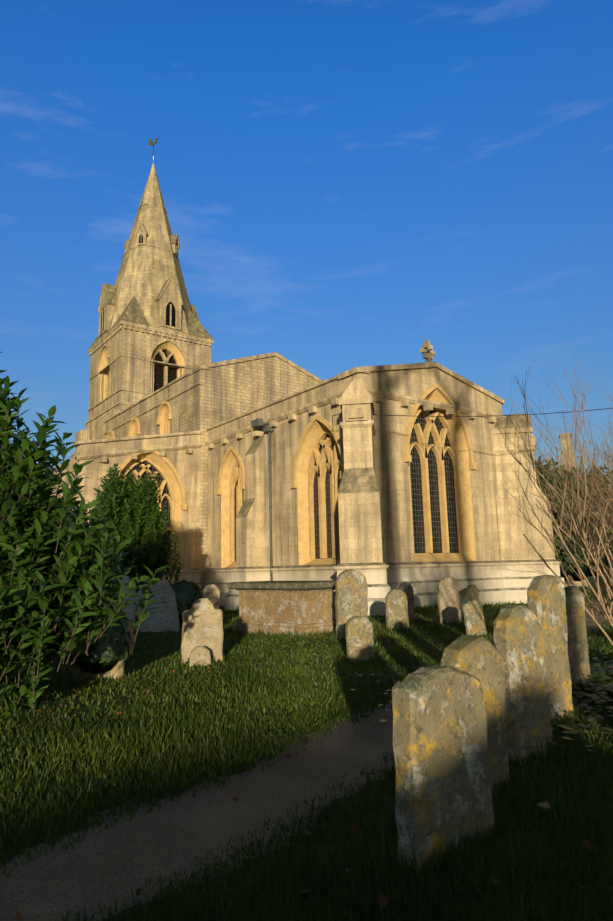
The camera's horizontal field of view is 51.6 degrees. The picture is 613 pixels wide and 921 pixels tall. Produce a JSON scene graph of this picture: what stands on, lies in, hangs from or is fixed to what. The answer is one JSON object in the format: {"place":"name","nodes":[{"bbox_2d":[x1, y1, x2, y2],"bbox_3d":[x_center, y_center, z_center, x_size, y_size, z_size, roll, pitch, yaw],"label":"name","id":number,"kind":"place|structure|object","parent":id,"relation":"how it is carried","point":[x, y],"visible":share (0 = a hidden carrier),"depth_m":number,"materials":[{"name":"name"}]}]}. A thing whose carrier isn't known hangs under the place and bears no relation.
{"place":"outdoors","nodes":[
{"label":"outdoors","id":0,"kind":"place"},
{"bbox_2d":[88,328,210,419],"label":"tower","id":1,"kind":"structure","parent":0,"point":[129,373],"depth_m":38.23,"materials":[{"name":"stone"}]},
{"bbox_2d":[72,320,213,457],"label":"stone moldings","id":2,"kind":"structure","parent":1,"relation":"attached to","point":[95,428],"depth_m":39.11,"materials":[{"name":"beige stone"}]},
{"bbox_2d":[154,354,173,390],"bbox_3d":[-10.403,-5.237,39.771,3.939,3.130,1.146,-3,-10,8],"label":"dark belfry","id":3,"kind":"object","parent":2,"relation":"on","point":[162,373],"visible":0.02,"depth_m":39.55,"materials":[{"name":"black"}]},
{"bbox_2d":[154,352,176,391],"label":"louvers","id":4,"kind":"object","parent":2,"relation":"on","point":[163,372],"visible":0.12,"depth_m":39.14,"materials":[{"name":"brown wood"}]},
{"bbox_2d":[89,163,213,348],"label":"spire","id":5,"kind":"structure","parent":1,"relation":"on","point":[147,287],"depth_m":40.44,"materials":[{"name":"stone"}]},
{"bbox_2d":[101,234,177,330],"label":"spire windows","id":6,"kind":"structure","parent":5,"relation":"attached to","point":[167,306],"depth_m":39.34,"materials":[{"name":"black glass"}]},
{"bbox_2d":[148,138,157,162],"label":"weathercock","id":7,"kind":"object","parent":5,"relation":"on","point":[151,143],"visible":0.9,"depth_m":43.98,"materials":[{"name":"gold metal"}]},
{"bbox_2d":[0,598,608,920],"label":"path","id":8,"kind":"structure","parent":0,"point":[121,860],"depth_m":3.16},
{"bbox_2d":[0,570,612,920],"bbox_3d":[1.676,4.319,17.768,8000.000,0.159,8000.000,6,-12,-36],"label":"ground","id":9,"kind":"structure","parent":0,"point":[372,670],"depth_m":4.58,"materials":[{"name":"green plant"}]},
{"bbox_2d":[0,352,171,715],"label":"laurel bush","id":10,"kind":"object","parent":9,"relation":"on","point":[22,486],"depth_m":6.08,"materials":[{"name":"green plant"}]},
{"bbox_2d":[71,659,124,682],"bbox_3d":[-2.626,2.531,8.012,0.642,1.100,0.140,0,-16,-9],"label":"gravestone","id":11,"kind":"object","parent":9,"relation":"on","point":[117,670],"visible":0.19,"depth_m":7.91,"materials":[{"name":"beige stone"}]},
{"bbox_2d":[61,605,134,673],"bbox_3d":[-2.629,2.245,8.033,0.890,0.897,0.893,6,-12,-36],"label":"ivy on headstone","id":12,"kind":"object","parent":11,"relation":"on","point":[117,643],"depth_m":7.74,"materials":[{"name":"green plant"}]},
{"bbox_2d":[108,579,136,630],"bbox_3d":[-4.266,3.423,14.342,0.818,1.498,0.090,4,-14,-3],"label":"gravestone","id":13,"kind":"object","parent":9,"relation":"on","point":[130,607],"visible":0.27,"depth_m":14.35,"materials":[{"name":"grey stone"}]},
{"bbox_2d":[51,435,199,568],"bbox_3d":[-9.752,3.017,28.848,4.850,6.850,11.700,6,-12,-36],"label":"aisle","id":14,"kind":"object","parent":9,"relation":"on","point":[186,522],"visible":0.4,"depth_m":25.24,"materials":[{"name":"stone"}]},
{"bbox_2d":[73,431,200,587],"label":"aisle trim","id":15,"kind":"structure","parent":14,"relation":"attached to","point":[98,445],"depth_m":24.45,"materials":[{"name":"stone"}]},
{"bbox_2d":[122,575,129,581],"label":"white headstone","id":16,"kind":"object","parent":9,"relation":"on","point":[125,577],"visible":0.06,"depth_m":15.52,"materials":[{"name":"grey stone"}]},
{"bbox_2d":[89,463,184,621],"bbox_3d":[-4.886,2.349,17.372,2.775,4.656,2.198,6,-12,-36],"label":"bush","id":17,"kind":"object","parent":9,"relation":"on","point":[145,506],"depth_m":17.16,"materials":[{"name":"green plant"}]},
{"bbox_2d":[136,578,179,631],"bbox_3d":[-3.301,3.344,14.052,0.885,1.492,0.090,-8,-3,-3],"label":"gravestone","id":18,"kind":"object","parent":9,"relation":"on","point":[164,613],"visible":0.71,"depth_m":14.01,"materials":[{"name":"grey stone"}]},
{"bbox_2d":[171,580,202,623],"bbox_3d":[-3.066,3.599,15.943,1.197,1.198,1.186,6,-12,-36],"label":"ivy mound","id":19,"kind":"object","parent":9,"relation":"on","point":[184,594],"depth_m":15.58,"materials":[{"name":"green plant"}]},
{"bbox_2d":[189,646,210,666],"bbox_3d":[-1.484,2.886,8.862,0.305,0.571,0.090,-1,-10,-2],"label":"footstone","id":20,"kind":"object","parent":9,"relation":"on","point":[199,654],"visible":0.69,"depth_m":8.84,"materials":[{"name":"beige stone"}]},
{"bbox_2d":[181,598,223,664],"bbox_3d":[-1.516,2.633,9.253,0.615,1.219,0.130,-1,-12,-2],"label":"gravestone","id":21,"kind":"object","parent":9,"relation":"on","point":[202,621],"visible":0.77,"depth_m":9.22,"materials":[{"name":"beige stone"}]},
{"bbox_2d":[104,369,304,590],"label":"nave","id":22,"kind":"structure","parent":9,"relation":"on","point":[214,398],"depth_m":27.55,"materials":[{"name":"stone"}]},
{"bbox_2d":[103,352,322,434],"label":"nave trim","id":23,"kind":"structure","parent":22,"relation":"attached to","point":[276,367],"depth_m":28.92,"materials":[{"name":"beige stone"}]},
{"bbox_2d":[123,410,458,563],"bbox_3d":[-4.806,0.601,26.078,6.013,7.200,20.715,10,-15,-49],"label":"window glass","id":24,"kind":"object","parent":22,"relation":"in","point":[417,505],"depth_m":20.76,"materials":[{"name":"black glass"}]},
{"bbox_2d":[202,584,219,608],"bbox_3d":[-2.154,3.445,14.215,0.397,1.322,0.100,4,-9,-16],"label":"gravestone","id":25,"kind":"object","parent":9,"relation":"on","point":[211,592],"visible":0.4,"depth_m":14.24,"materials":[{"name":"beige stone"}]},
{"bbox_2d":[226,580,335,635],"bbox_3d":[-0.469,3.209,13.496,1.200,1.255,2.560,7,-13,-41],"label":"chest tomb","id":26,"kind":"object","parent":9,"relation":"on","point":[284,607],"visible":0.88,"depth_m":12.90,"materials":[{"name":"stone"}]},
{"bbox_2d":[0,634,592,918],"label":"fallen leaves","id":27,"kind":"object","parent":9,"relation":"on","point":[382,899],"visible":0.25,"depth_m":3.07,"materials":[{"name":"brown plant"}]},
{"bbox_2d":[333,591,335,619],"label":"headstone","id":28,"kind":"object","parent":9,"relation":"on","point":[334,606],"visible":0.04,"depth_m":15.81,"materials":[{"name":"grey stone"}]},
{"bbox_2d":[335,569,367,639],"bbox_3d":[0.832,2.780,11.651,0.637,1.544,0.120,3,-9,-24],"label":"tall headstone","id":29,"kind":"object","parent":9,"relation":"on","point":[351,588],"visible":0.71,"depth_m":11.61,"materials":[{"name":"grey stone"}]},
{"bbox_2d":[207,373,501,567],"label":"church wall","id":30,"kind":"structure","parent":9,"relation":"on","point":[290,521],"depth_m":21.26,"materials":[{"name":"stone"}]},
{"bbox_2d":[346,616,373,661],"bbox_3d":[0.767,2.687,9.059,0.431,0.917,0.100,7,-16,-25],"label":"headstone","id":31,"kind":"object","parent":9,"relation":"on","point":[359,638],"visible":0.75,"depth_m":9.04,"materials":[{"name":"grey stone"}]},
{"bbox_2d":[203,340,564,615],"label":"stone trim","id":32,"kind":"structure","parent":9,"relation":"on","point":[361,537],"depth_m":21.10,"materials":[{"name":"beige stone"}]},
{"bbox_2d":[251,418,273,580],"bbox_3d":[-1.472,1.616,21.898,0.600,6.170,0.580,6,-12,-36],"label":"downpipe","id":33,"kind":"object","parent":32,"relation":"attached to","point":[257,423],"visible":0.94,"depth_m":22.10,"materials":[{"name":"metal"}]},
{"bbox_2d":[332,408,612,564],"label":"service cable","id":34,"kind":"object","parent":32,"relation":"attached to","point":[429,416],"visible":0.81,"depth_m":18.18,"materials":[{"name":"black plastic"}]},
{"bbox_2d":[385,589,408,629],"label":"headstone","id":35,"kind":"object","parent":9,"relation":"on","point":[396,604],"visible":0.73,"depth_m":13.10,"materials":[{"name":"grey stone"}]},
{"bbox_2d":[397,583,414,619],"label":"headstone","id":36,"kind":"object","parent":9,"relation":"on","point":[407,589],"visible":0.5,"depth_m":14.90,"materials":[{"name":"grey stone"}]},
{"bbox_2d":[391,665,495,874],"bbox_3d":[0.632,1.517,2.905,0.547,1.097,0.140,8,-15,-38],"label":"headstone","id":37,"kind":"object","parent":9,"relation":"on","point":[443,787],"visible":0.81,"depth_m":2.84,"materials":[{"name":"grey stone"}]},
{"bbox_2d":[437,577,461,623],"bbox_3d":[3.169,3.250,14.043,0.569,1.359,0.090,-7,2,-26],"label":"leaning headstone","id":38,"kind":"object","parent":9,"relation":"on","point":[449,607],"visible":0.79,"depth_m":13.99,"materials":[{"name":"beige stone"}]},
{"bbox_2d":[459,588,472,617],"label":"headstone","id":39,"kind":"object","parent":9,"relation":"on","point":[465,594],"visible":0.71,"depth_m":15.50,"materials":[{"name":"grey stone"}]},
{"bbox_2d":[467,585,478,600],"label":"headstone","id":40,"kind":"object","parent":9,"relation":"on","point":[475,591],"visible":0.38,"depth_m":17.20,"materials":[{"name":"grey stone"}]},
{"bbox_2d":[439,635,509,795],"bbox_3d":[0.934,1.577,3.519,0.472,1.171,0.140,4,-8,-40],"label":"headstone","id":41,"kind":"object","parent":9,"relation":"on","point":[480,658],"visible":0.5,"depth_m":3.53,"materials":[{"name":"grey stone"}]},
{"bbox_2d":[462,600,486,635],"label":"headstone","id":42,"kind":"object","parent":9,"relation":"on","point":[474,620],"visible":0.75,"depth_m":12.04,"materials":[{"name":"grey stone"}]},
{"bbox_2d":[338,646,612,810],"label":"ground ivy","id":43,"kind":"object","parent":9,"relation":"on","point":[594,696],"visible":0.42,"depth_m":5.54,"materials":[{"name":"green plant"}]},
{"bbox_2d":[493,605,553,766],"bbox_3d":[1.445,1.619,4.208,0.414,1.287,0.130,8,-15,-36],"label":"headstone","id":44,"kind":"object","parent":9,"relation":"on","point":[518,641],"visible":0.65,"depth_m":4.17,"materials":[{"name":"grey stone"}]},
{"bbox_2d":[487,345,612,646],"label":"bare shrub","id":45,"kind":"object","parent":9,"relation":"on","point":[593,554],"visible":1,"depth_m":7.86,"materials":[{"name":"brown plant"}]},
{"bbox_2d":[527,575,572,725],"bbox_3d":[1.978,1.675,5.133,0.364,1.471,0.120,4,-9,-33],"label":"headstone","id":46,"kind":"object","parent":9,"relation":"on","point":[546,602],"visible":0.54,"depth_m":5.11,"materials":[{"name":"grey stone"}]},
{"bbox_2d":[535,456,612,580],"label":"hedge","id":47,"kind":"object","parent":9,"relation":"on","point":[558,547],"depth_m":26.09,"materials":[{"name":"brown plant"}]},
{"bbox_2d":[564,586,590,687],"bbox_3d":[2.823,1.991,6.632,0.314,1.337,0.100,9,-15,-35],"label":"headstone","id":48,"kind":"object","parent":9,"relation":"on","point":[578,653],"visible":0.56,"depth_m":6.61,"materials":[{"name":"grey stone"}]},
{"bbox_2d":[0,0,612,485],"label":"sky","id":49,"kind":"structure","parent":0,"point":[345,185],"materials":[{"name":"blue"}]},
{"bbox_2d":[559,433,587,585],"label":"neighbour house","id":50,"kind":"structure","parent":0,"point":[562,441],"depth_m":38.77,"materials":[{"name":"stone"}]}
]}

